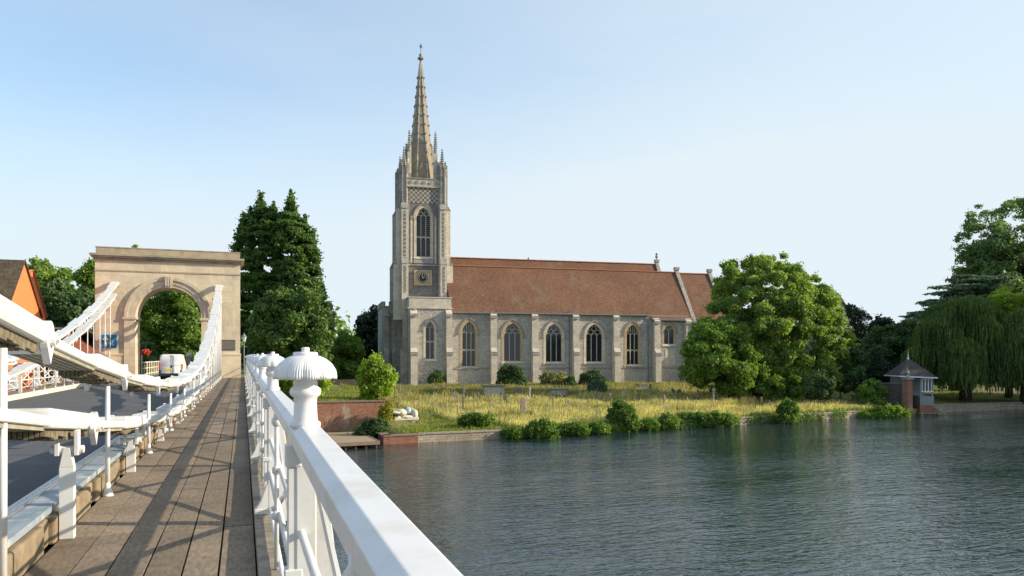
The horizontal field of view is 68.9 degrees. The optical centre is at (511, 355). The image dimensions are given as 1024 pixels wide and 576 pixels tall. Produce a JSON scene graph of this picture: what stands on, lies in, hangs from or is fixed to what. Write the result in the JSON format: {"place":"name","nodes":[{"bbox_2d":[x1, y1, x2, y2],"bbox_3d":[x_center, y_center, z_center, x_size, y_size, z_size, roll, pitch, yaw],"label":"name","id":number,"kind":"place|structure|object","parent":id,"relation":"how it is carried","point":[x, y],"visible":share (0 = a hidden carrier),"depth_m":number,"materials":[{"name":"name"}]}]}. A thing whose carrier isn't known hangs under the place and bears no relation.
{"place":"outdoors","nodes":[
{"label":"outdoors","id":0,"kind":"place"},
{"bbox_2d":[7,382,78,394],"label":"footway","id":1,"kind":"structure","parent":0,"point":[31,389],"depth_m":36.46,"materials":[{"name":"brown wood"}]},
{"bbox_2d":[7,361,71,390],"bbox_3d":[-20.692,0.770,28.833,0.493,1.619,49.385,0,0,-20],"label":"railing","id":2,"kind":"object","parent":1,"relation":"on","point":[13,385],"visible":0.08,"depth_m":37.11,"materials":[{"name":"white metal"}]},
{"bbox_2d":[101,334,117,358],"bbox_3d":[-27.665,0.050,51.290,1.040,3.100,0.132,0,0,-20],"label":"road sign","id":3,"kind":"object","parent":1,"relation":"on","point":[105,341],"visible":0.89,"depth_m":51.24,"materials":[{"name":"blue metal"}]},
{"bbox_2d":[7,373,185,507],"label":"road","id":4,"kind":"structure","parent":0,"point":[32,466],"depth_m":20.58,"materials":[{"name":"grey asphalt"}]},
{"bbox_2d":[7,383,83,400],"bbox_3d":[-14.855,1.525,17.546,0.360,0.190,71.090,0,0,-20],"label":"girder","id":5,"kind":"object","parent":4,"relation":"on","point":[11,397],"visible":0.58,"depth_m":31.09,"materials":[{"name":"metal"}]},
{"bbox_2d":[7,374,214,575],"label":"girder","id":6,"kind":"object","parent":4,"relation":"on","point":[32,525],"visible":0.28,"depth_m":6.69,"materials":[{"name":"beige metal"}]},
{"bbox_2d":[0,296,222,539],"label":"suspension chain","id":7,"kind":"object","parent":6,"relation":"on","point":[44,426],"visible":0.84,"depth_m":6.56,"materials":[{"name":"white paint"}]},
{"bbox_2d":[158,354,187,378],"bbox_3d":[-23.171,0.754,51.093,1.772,1.710,4.037,0,0,-20],"label":"white van","id":8,"kind":"object","parent":4,"relation":"on","point":[169,365],"visible":0.77,"depth_m":49.31,"materials":[{"name":"paint"}]},
{"bbox_2d":[23,383,256,575],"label":"footway underdeck","id":9,"kind":"object","parent":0,"point":[47,548],"depth_m":7.52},
{"bbox_2d":[24,376,255,575],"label":"footway","id":10,"kind":"structure","parent":9,"relation":"on","point":[142,521],"depth_m":7.61,"materials":[{"name":"brown wood"}]},
{"bbox_2d":[244,375,279,575],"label":"stone ledge","id":11,"kind":"object","parent":9,"relation":"on","point":[264,541],"visible":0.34,"depth_m":6.67,"materials":[{"name":"beige stone"}]},
{"bbox_2d":[244,347,462,575],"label":"railing","id":12,"kind":"object","parent":11,"relation":"on","point":[319,483],"visible":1,"depth_m":3.29,"materials":[{"name":"white metal"}]},
{"bbox_2d":[140,344,150,356],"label":"flower basket","id":13,"kind":"object","parent":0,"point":[145,352],"visible":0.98,"depth_m":69.79,"materials":[{"name":"red plant"}]},
{"bbox_2d":[0,0,1023,335],"label":"sky","id":14,"kind":"structure","parent":0,"point":[853,140],"materials":[{"name":"blue"}]},
{"bbox_2d":[34,364,1020,433],"bbox_3d":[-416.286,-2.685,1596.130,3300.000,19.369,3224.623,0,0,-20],"label":"ground","id":15,"kind":"structure","parent":0,"point":[395,423],"depth_m":77.52,"materials":[{"name":"green plant"}]},
{"bbox_2d":[0,259,42,391],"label":"orange house","id":16,"kind":"structure","parent":15,"relation":"on","point":[17,286],"depth_m":47.32,"materials":[{"name":"paint"}]},
{"bbox_2d":[29,269,46,378],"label":"orange house","id":17,"kind":"structure","parent":15,"relation":"on","point":[36,287],"depth_m":53.03,"materials":[{"name":"brick"}]},
{"bbox_2d":[25,255,76,369],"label":"leafy tree","id":18,"kind":"object","parent":15,"relation":"on","point":[45,270],"visible":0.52,"depth_m":93.98,"materials":[{"name":"green plant"}]},
{"bbox_2d":[40,278,94,332],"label":"leafy tree","id":19,"kind":"object","parent":15,"relation":"on","point":[64,304],"visible":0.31,"depth_m":71.53,"materials":[{"name":"green plant"}]},
{"bbox_2d":[54,327,94,353],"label":"red brick house","id":20,"kind":"structure","parent":15,"relation":"on","point":[84,343],"depth_m":61.38,"materials":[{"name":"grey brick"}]},
{"bbox_2d":[69,257,94,294],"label":"leafy tree","id":21,"kind":"object","parent":15,"relation":"on","point":[84,275],"visible":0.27,"depth_m":78.07,"materials":[{"name":"green plant"}]},
{"bbox_2d":[140,341,160,373],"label":"leafy tree","id":22,"kind":"object","parent":15,"relation":"on","point":[154,355],"visible":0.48,"depth_m":75.26,"materials":[{"name":"green plant"}]},
{"bbox_2d":[141,355,159,375],"bbox_3d":[-30.269,0.825,63.284,0.087,1.750,17.700,0,0,-20],"label":"iron railing","id":23,"kind":"object","parent":15,"relation":"on","point":[149,367],"visible":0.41,"depth_m":59.49,"materials":[{"name":"metal"}]},
{"bbox_2d":[142,362,158,374],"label":"bush","id":24,"kind":"object","parent":15,"relation":"on","point":[150,369],"visible":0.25,"depth_m":69.70,"materials":[{"name":"green plant"}]},
{"bbox_2d":[89,246,243,377],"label":"bridge tower","id":25,"kind":"structure","parent":15,"relation":"on","point":[141,276],"depth_m":52.80,"materials":[{"name":"stone"}]},
{"bbox_2d":[7,293,116,392],"bbox_3d":[-18.663,-1.299,27.277,0.590,5.936,50.838,0,0,-20],"label":"suspension chain","id":26,"kind":"object","parent":25,"relation":"attached to","point":[20,370],"visible":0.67,"depth_m":38.53,"materials":[{"name":"white paint"}]},
{"bbox_2d":[7,281,119,390],"bbox_3d":[-19.110,-1.771,28.516,0.590,6.732,49.331,0,0,-20],"label":"suspension chain","id":27,"kind":"object","parent":25,"relation":"attached to","point":[89,311],"visible":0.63,"depth_m":42.45,"materials":[{"name":"white paint"}]},
{"bbox_2d":[0,285,222,575],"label":"suspension chain","id":28,"kind":"object","parent":25,"relation":"attached to","point":[27,335],"visible":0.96,"depth_m":7.07,"materials":[{"name":"white paint"}]},
{"bbox_2d":[140,290,200,368],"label":"leafy tree","id":29,"kind":"object","parent":15,"relation":"on","point":[172,317],"visible":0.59,"depth_m":80.87,"materials":[{"name":"green plant"}]},
{"bbox_2d":[186,351,190,364],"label":"sign post","id":30,"kind":"object","parent":15,"relation":"on","point":[188,357],"visible":0.76,"depth_m":71.92,"materials":[{"name":"grey metal"}]},
{"bbox_2d":[48,298,355,363],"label":"background trees","id":31,"kind":"object","parent":15,"relation":"on","point":[340,325],"depth_m":127.77,"materials":[{"name":"green plant"}]},
{"bbox_2d":[240,334,247,374],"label":"street lamp","id":32,"kind":"object","parent":15,"relation":"on","point":[243,336],"visible":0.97,"depth_m":65.96,"materials":[{"name":"grey metal"}]},
{"bbox_2d":[228,189,282,369],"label":"conifer","id":33,"kind":"object","parent":15,"relation":"on","point":[258,220],"visible":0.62,"depth_m":89.61,"materials":[{"name":"green plant"}]},
{"bbox_2d":[245,285,337,372],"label":"yew tree","id":34,"kind":"object","parent":15,"relation":"on","point":[280,327],"visible":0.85,"depth_m":73.70,"materials":[{"name":"green plant"}]},
{"bbox_2d":[268,188,323,308],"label":"conifer","id":35,"kind":"object","parent":15,"relation":"on","point":[295,237],"visible":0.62,"depth_m":87.95,"materials":[{"name":"green plant"}]},
{"bbox_2d":[278,379,335,397],"bbox_3d":[-15.216,1.986,54.184,4.797,3.011,2.407,0,0,3],"label":"bush","id":36,"kind":"object","parent":15,"relation":"on","point":[285,386],"visible":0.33,"depth_m":53.99,"materials":[{"name":"green plant"}]},
{"bbox_2d":[319,276,339,363],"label":"conifer","id":37,"kind":"object","parent":15,"relation":"on","point":[327,304],"visible":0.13,"depth_m":93.17,"materials":[{"name":"green plant"}]},
{"bbox_2d":[317,379,355,386],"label":"churchyard wall","id":38,"kind":"structure","parent":15,"relation":"on","point":[349,382],"depth_m":88.12,"materials":[{"name":"grey stone"}]},
{"bbox_2d":[285,397,392,433],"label":"brick wall","id":39,"kind":"structure","parent":15,"relation":"on","point":[336,416],"depth_m":50.55,"materials":[{"name":"red brick"}]},
{"bbox_2d":[331,328,365,379],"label":"leafy tree","id":40,"kind":"object","parent":15,"relation":"on","point":[349,354],"visible":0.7,"depth_m":97.62,"materials":[{"name":"green plant"}]},
{"bbox_2d":[352,304,377,360],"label":"yew tree","id":41,"kind":"object","parent":15,"relation":"on","point":[366,329],"visible":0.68,"depth_m":114.03,"materials":[{"name":"green plant"}]},
{"bbox_2d":[355,350,398,399],"bbox_3d":[-10.313,1.650,56.661,3.328,4.226,3.837,0,0,-20],"label":"bush","id":42,"kind":"object","parent":15,"relation":"on","point":[375,377],"visible":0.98,"depth_m":55.53,"materials":[{"name":"green plant"}]},
{"bbox_2d":[266,375,511,433],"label":"lawn grass","id":43,"kind":"structure","parent":15,"relation":"on","point":[338,396],"depth_m":54.82,"materials":[{"name":"green plant"}]},
{"bbox_2d":[377,432,417,444],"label":"river wall","id":44,"kind":"structure","parent":15,"relation":"on","point":[383,438],"depth_m":46.73,"materials":[{"name":"brick"}]},
{"bbox_2d":[352,416,389,438],"bbox_3d":[-9.297,4.778,48.448,2.765,1.772,1.995,0,0,-20],"label":"plant","id":45,"kind":"object","parent":44,"relation":"on","point":[372,427],"visible":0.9,"depth_m":48.00,"materials":[{"name":"green plant"}]},
{"bbox_2d":[377,396,394,427],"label":"plant","id":46,"kind":"object","parent":44,"relation":"on","point":[385,411],"visible":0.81,"depth_m":50.24,"materials":[{"name":"yellow plant"}]},
{"bbox_2d":[393,406,418,420],"bbox_3d":[-7.755,4.057,52.640,2.055,1.017,1.820,0,0,-20],"label":"stone table","id":47,"kind":"object","parent":15,"relation":"on","point":[402,415],"visible":0.93,"depth_m":52.01,"materials":[{"name":"stone"}]},
{"bbox_2d":[427,369,445,383],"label":"shrub","id":48,"kind":"object","parent":15,"relation":"on","point":[435,376],"visible":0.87,"depth_m":92.77,"materials":[{"name":"green plant"}]},
{"bbox_2d":[456,410,497,427],"bbox_3d":[-2.436,4.412,51.402,2.876,1.341,1.838,0,0,6],"label":"riverside shrub","id":49,"kind":"object","parent":15,"relation":"on","point":[473,419],"visible":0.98,"depth_m":51.06,"materials":[{"name":"green plant"}]},
{"bbox_2d":[481,385,504,395],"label":"table tomb","id":50,"kind":"object","parent":15,"relation":"on","point":[487,389],"visible":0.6,"depth_m":77.30,"materials":[{"name":"grey stone"}]},
{"bbox_2d":[495,364,526,385],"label":"shrub","id":51,"kind":"object","parent":15,"relation":"on","point":[507,373],"visible":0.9,"depth_m":91.78,"materials":[{"name":"green plant"}]},
{"bbox_2d":[514,388,521,393],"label":"gravestone","id":52,"kind":"object","parent":15,"relation":"on","point":[519,390],"visible":0.53,"depth_m":80.60,"materials":[{"name":"grey stone"}]},
{"bbox_2d":[417,428,621,442],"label":"river wall","id":53,"kind":"structure","parent":15,"relation":"on","point":[458,435],"depth_m":48.31,"materials":[{"name":"stone"}]},
{"bbox_2d":[500,422,525,439],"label":"riverside shrub","id":54,"kind":"object","parent":53,"relation":"on","point":[514,431],"visible":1,"depth_m":49.18,"materials":[{"name":"green plant"}]},
{"bbox_2d":[558,418,591,435],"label":"riverside shrub","id":55,"kind":"object","parent":53,"relation":"on","point":[580,428],"visible":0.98,"depth_m":51.09,"materials":[{"name":"green plant"}]},
{"bbox_2d":[587,418,610,433],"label":"riverside shrub","id":56,"kind":"object","parent":53,"relation":"on","point":[598,427],"visible":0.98,"depth_m":52.29,"materials":[{"name":"green plant"}]},
{"bbox_2d":[605,398,643,431],"bbox_3d":[8.192,4.351,54.251,2.929,2.654,2.081,0,0,1],"label":"riverside shrub","id":57,"kind":"object","parent":53,"relation":"on","point":[621,411],"visible":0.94,"depth_m":53.81,"materials":[{"name":"green plant"}]},
{"bbox_2d":[520,397,524,413],"bbox_3d":[0.862,4.129,59.963,0.385,1.598,0.130,0,0,-13],"label":"gravestone","id":58,"kind":"object","parent":15,"relation":"on","point":[522,402],"visible":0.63,"depth_m":59.89,"materials":[{"name":"beige stone"}]},
{"bbox_2d":[519,415,562,438],"bbox_3d":[1.893,4.822,49.893,3.118,1.768,1.917,0,0,6],"label":"riverside shrub","id":59,"kind":"object","parent":15,"relation":"on","point":[543,427],"visible":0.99,"depth_m":49.48,"materials":[{"name":"green plant"}]},
{"bbox_2d":[377,43,724,384],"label":"church","id":60,"kind":"structure","parent":15,"relation":"on","point":[461,320],"depth_m":98.60,"materials":[{"name":"stone"}]},
{"bbox_2d":[422,318,437,360],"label":"window","id":61,"kind":"structure","parent":60,"relation":"in","point":[430,328],"depth_m":93.90,"materials":[{"name":"stone"}]},
{"bbox_2d":[458,317,479,367],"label":"window","id":62,"kind":"structure","parent":60,"relation":"in","point":[469,332],"depth_m":95.80,"materials":[{"name":"glass"}]},
{"bbox_2d":[500,319,524,362],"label":"window","id":63,"kind":"structure","parent":60,"relation":"in","point":[512,332],"depth_m":97.21,"materials":[{"name":"glass"}]},
{"bbox_2d":[542,319,565,363],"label":"window","id":64,"kind":"structure","parent":60,"relation":"in","point":[554,335],"depth_m":98.62,"materials":[{"name":"glass"}]},
{"bbox_2d":[582,320,606,363],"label":"window","id":65,"kind":"structure","parent":60,"relation":"in","point":[594,334],"depth_m":100.03,"materials":[{"name":"glass"}]},
{"bbox_2d":[623,321,642,366],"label":"window","id":66,"kind":"structure","parent":60,"relation":"in","point":[632,334],"depth_m":101.35,"materials":[{"name":"stone"}]},
{"bbox_2d":[661,322,677,345],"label":"window","id":67,"kind":"structure","parent":60,"relation":"in","point":[669,329],"depth_m":102.67,"materials":[{"name":"stone"}]},
{"bbox_2d":[538,370,566,384],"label":"shrub","id":68,"kind":"object","parent":15,"relation":"on","point":[547,377],"visible":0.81,"depth_m":91.75,"materials":[{"name":"green plant"}]},
{"bbox_2d":[548,388,568,394],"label":"table tomb","id":69,"kind":"object","parent":15,"relation":"on","point":[559,391],"visible":0.48,"depth_m":79.71,"materials":[{"name":"grey stone"}]},
{"bbox_2d":[563,375,577,386],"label":"shrub","id":70,"kind":"object","parent":15,"relation":"on","point":[570,380],"visible":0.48,"depth_m":90.18,"materials":[{"name":"green plant"}]},
{"bbox_2d":[577,369,607,386],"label":"shrub","id":71,"kind":"object","parent":15,"relation":"on","point":[589,376],"visible":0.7,"depth_m":91.86,"materials":[{"name":"green plant"}]},
{"bbox_2d":[587,378,607,392],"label":"shrub","id":72,"kind":"object","parent":15,"relation":"on","point":[599,385],"visible":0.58,"depth_m":81.20,"materials":[{"name":"green plant"}]},
{"bbox_2d":[340,380,904,432],"bbox_3d":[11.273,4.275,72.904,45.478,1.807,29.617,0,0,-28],"label":"meadow grass","id":73,"kind":"structure","parent":15,"relation":"on","point":[708,398],"depth_m":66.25,"materials":[{"name":"plant"}]},
{"bbox_2d":[634,383,648,389],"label":"table tomb","id":74,"kind":"object","parent":15,"relation":"on","point":[640,386],"visible":0.57,"depth_m":90.05,"materials":[{"name":"beige stone"}]},
{"bbox_2d":[658,411,679,429],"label":"riverside shrub","id":75,"kind":"object","parent":15,"relation":"on","point":[670,421],"visible":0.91,"depth_m":55.65,"materials":[{"name":"green plant"}]},
{"bbox_2d":[678,316,772,398],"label":"leafy tree","id":76,"kind":"object","parent":15,"relation":"on","point":[720,366],"visible":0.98,"depth_m":74.01,"materials":[{"name":"green plant"}]},
{"bbox_2d":[639,410,857,429],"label":"river wall","id":77,"kind":"structure","parent":15,"relation":"on","point":[850,414],"depth_m":63.86,"materials":[{"name":"stone"}]},
{"bbox_2d":[638,415,661,430],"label":"riverside shrub","id":78,"kind":"object","parent":77,"relation":"on","point":[650,424],"visible":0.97,"depth_m":54.70,"materials":[{"name":"green plant"}]},
{"bbox_2d":[548,408,847,435],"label":"riverside weeds","id":79,"kind":"object","parent":77,"relation":"on","point":[682,424],"visible":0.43,"depth_m":60.08,"materials":[{"name":"green plant"}]},
{"bbox_2d":[674,408,738,426],"bbox_3d":[14.866,4.930,57.544,5.296,1.868,1.935,0,0,-2],"label":"riverside shrub","id":80,"kind":"object","parent":77,"relation":"on","point":[719,418],"visible":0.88,"depth_m":57.21,"materials":[{"name":"green plant"}]},
{"bbox_2d":[772,397,803,423],"bbox_3d":[22.540,4.538,60.929,2.290,2.362,2.320,0,0,36],"label":"riverside shrub","id":81,"kind":"object","parent":77,"relation":"on","point":[786,408],"visible":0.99,"depth_m":60.50,"materials":[{"name":"green plant"}]},
{"bbox_2d":[677,251,860,398],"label":"leafy tree","id":82,"kind":"object","parent":15,"relation":"on","point":[800,298],"visible":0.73,"depth_m":76.74,"materials":[{"name":"green plant"}]},
{"bbox_2d":[765,373,803,401],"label":"bush","id":83,"kind":"object","parent":15,"relation":"on","point":[790,388],"visible":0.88,"depth_m":75.11,"materials":[{"name":"green plant"}]},
{"bbox_2d":[801,368,836,400],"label":"bush","id":84,"kind":"object","parent":15,"relation":"on","point":[817,385],"visible":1,"depth_m":70.77,"materials":[{"name":"green plant"}]},
{"bbox_2d":[804,293,851,366],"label":"grey gabled house","id":85,"kind":"structure","parent":15,"relation":"on","point":[843,303],"depth_m":118.54,"materials":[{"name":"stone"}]},
{"bbox_2d":[763,319,901,372],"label":"background trees","id":86,"kind":"object","parent":15,"relation":"on","point":[795,322],"depth_m":128.93,"materials":[{"name":"green plant"}]},
{"bbox_2d":[841,346,870,393],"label":"bush","id":87,"kind":"object","parent":15,"relation":"on","point":[856,376],"visible":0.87,"depth_m":76.84,"materials":[{"name":"green plant"}]},
{"bbox_2d":[845,303,872,346],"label":"leafy tree","id":88,"kind":"object","parent":15,"relation":"on","point":[858,315],"visible":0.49,"depth_m":102.45,"materials":[{"name":"green plant"}]},
{"bbox_2d":[850,378,889,405],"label":"shrub","id":89,"kind":"object","parent":15,"relation":"on","point":[870,390],"visible":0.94,"depth_m":70.98,"materials":[{"name":"green plant"}]},
{"bbox_2d":[861,314,894,357],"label":"conifer","id":90,"kind":"object","parent":15,"relation":"on","point":[882,321],"visible":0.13,"depth_m":98.34,"materials":[{"name":"green plant"}]},
{"bbox_2d":[864,354,896,382],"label":"bush","id":91,"kind":"object","parent":15,"relation":"on","point":[880,368],"visible":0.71,"depth_m":75.51,"materials":[{"name":"green plant"}]},
{"bbox_2d":[862,382,901,405],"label":"garden wall","id":92,"kind":"structure","parent":15,"relation":"on","point":[893,396],"depth_m":71.78,"materials":[{"name":"brick"}]},
{"bbox_2d":[854,403,912,417],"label":"riverside shrub","id":93,"kind":"object","parent":15,"relation":"on","point":[891,411],"visible":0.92,"depth_m":66.13,"materials":[{"name":"green plant"}]},
{"bbox_2d":[857,318,918,367],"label":"leafy tree","id":94,"kind":"object","parent":15,"relation":"on","point":[890,344],"visible":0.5,"depth_m":86.02,"materials":[{"name":"green plant"}]},
{"bbox_2d":[769,384,1019,401],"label":"lawn grass","id":95,"kind":"structure","parent":15,"relation":"on","point":[945,397],"depth_m":84.05,"materials":[{"name":"green plant"}]},
{"bbox_2d":[900,367,913,411],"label":"brick pier","id":96,"kind":"structure","parent":15,"relation":"on","point":[907,390],"depth_m":70.36,"materials":[{"name":"red brick"}]},
{"bbox_2d":[884,355,946,413],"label":"summerhouse","id":97,"kind":"structure","parent":15,"relation":"on","point":[922,384],"depth_m":70.82,"materials":[{"name":"grey brick"}]},
{"bbox_2d":[921,378,932,391],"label":"window","id":98,"kind":"structure","parent":97,"relation":"in","point":[926,382],"depth_m":70.76,"materials":[{"name":"white glass"}]},
{"bbox_2d":[898,274,1018,390],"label":"cedar tree","id":99,"kind":"object","parent":15,"relation":"on","point":[961,285],"visible":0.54,"depth_m":90.41,"materials":[{"name":"green plant"}]},
{"bbox_2d":[900,293,1023,400],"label":"weeping willow","id":100,"kind":"object","parent":15,"relation":"on","point":[948,342],"visible":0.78,"depth_m":76.74,"materials":[{"name":"green plant"}]},
{"bbox_2d":[933,402,1023,411],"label":"river wall","id":101,"kind":"structure","parent":15,"relation":"on","point":[977,406],"depth_m":75.02,"materials":[{"name":"stone"}]},
{"bbox_2d":[938,229,1023,310],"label":"plane tree","id":102,"kind":"object","parent":15,"relation":"on","point":[1016,284],"visible":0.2,"depth_m":104.72,"materials":[{"name":"green plant"}]},
{"bbox_2d":[948,196,1023,294],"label":"plane tree","id":103,"kind":"object","parent":15,"relation":"on","point":[968,227],"visible":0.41,"depth_m":107.24,"materials":[{"name":"green plant"}]},
{"bbox_2d":[974,311,1023,402],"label":"weeping willow","id":104,"kind":"object","parent":15,"relation":"on","point":[1011,370],"visible":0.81,"depth_m":75.03,"materials":[{"name":"green plant"}]},
{"bbox_2d":[988,285,1023,397],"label":"leafy tree","id":105,"kind":"object","parent":15,"relation":"on","point":[1006,299],"visible":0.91,"depth_m":82.77,"materials":[{"name":"green plant"}]},
{"bbox_2d":[279,409,1023,575],"bbox_3d":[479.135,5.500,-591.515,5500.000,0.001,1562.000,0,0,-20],"label":"river","id":106,"kind":"structure","parent":0,"point":[928,495],"depth_m":28.77,"materials":[{"name":"grey liquid"}]},
{"bbox_2d":[285,432,379,448],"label":"jetty","id":107,"kind":"object","parent":106,"relation":"in","point":[343,439],"visible":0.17,"depth_m":45.10,"materials":[{"name":"wood"}]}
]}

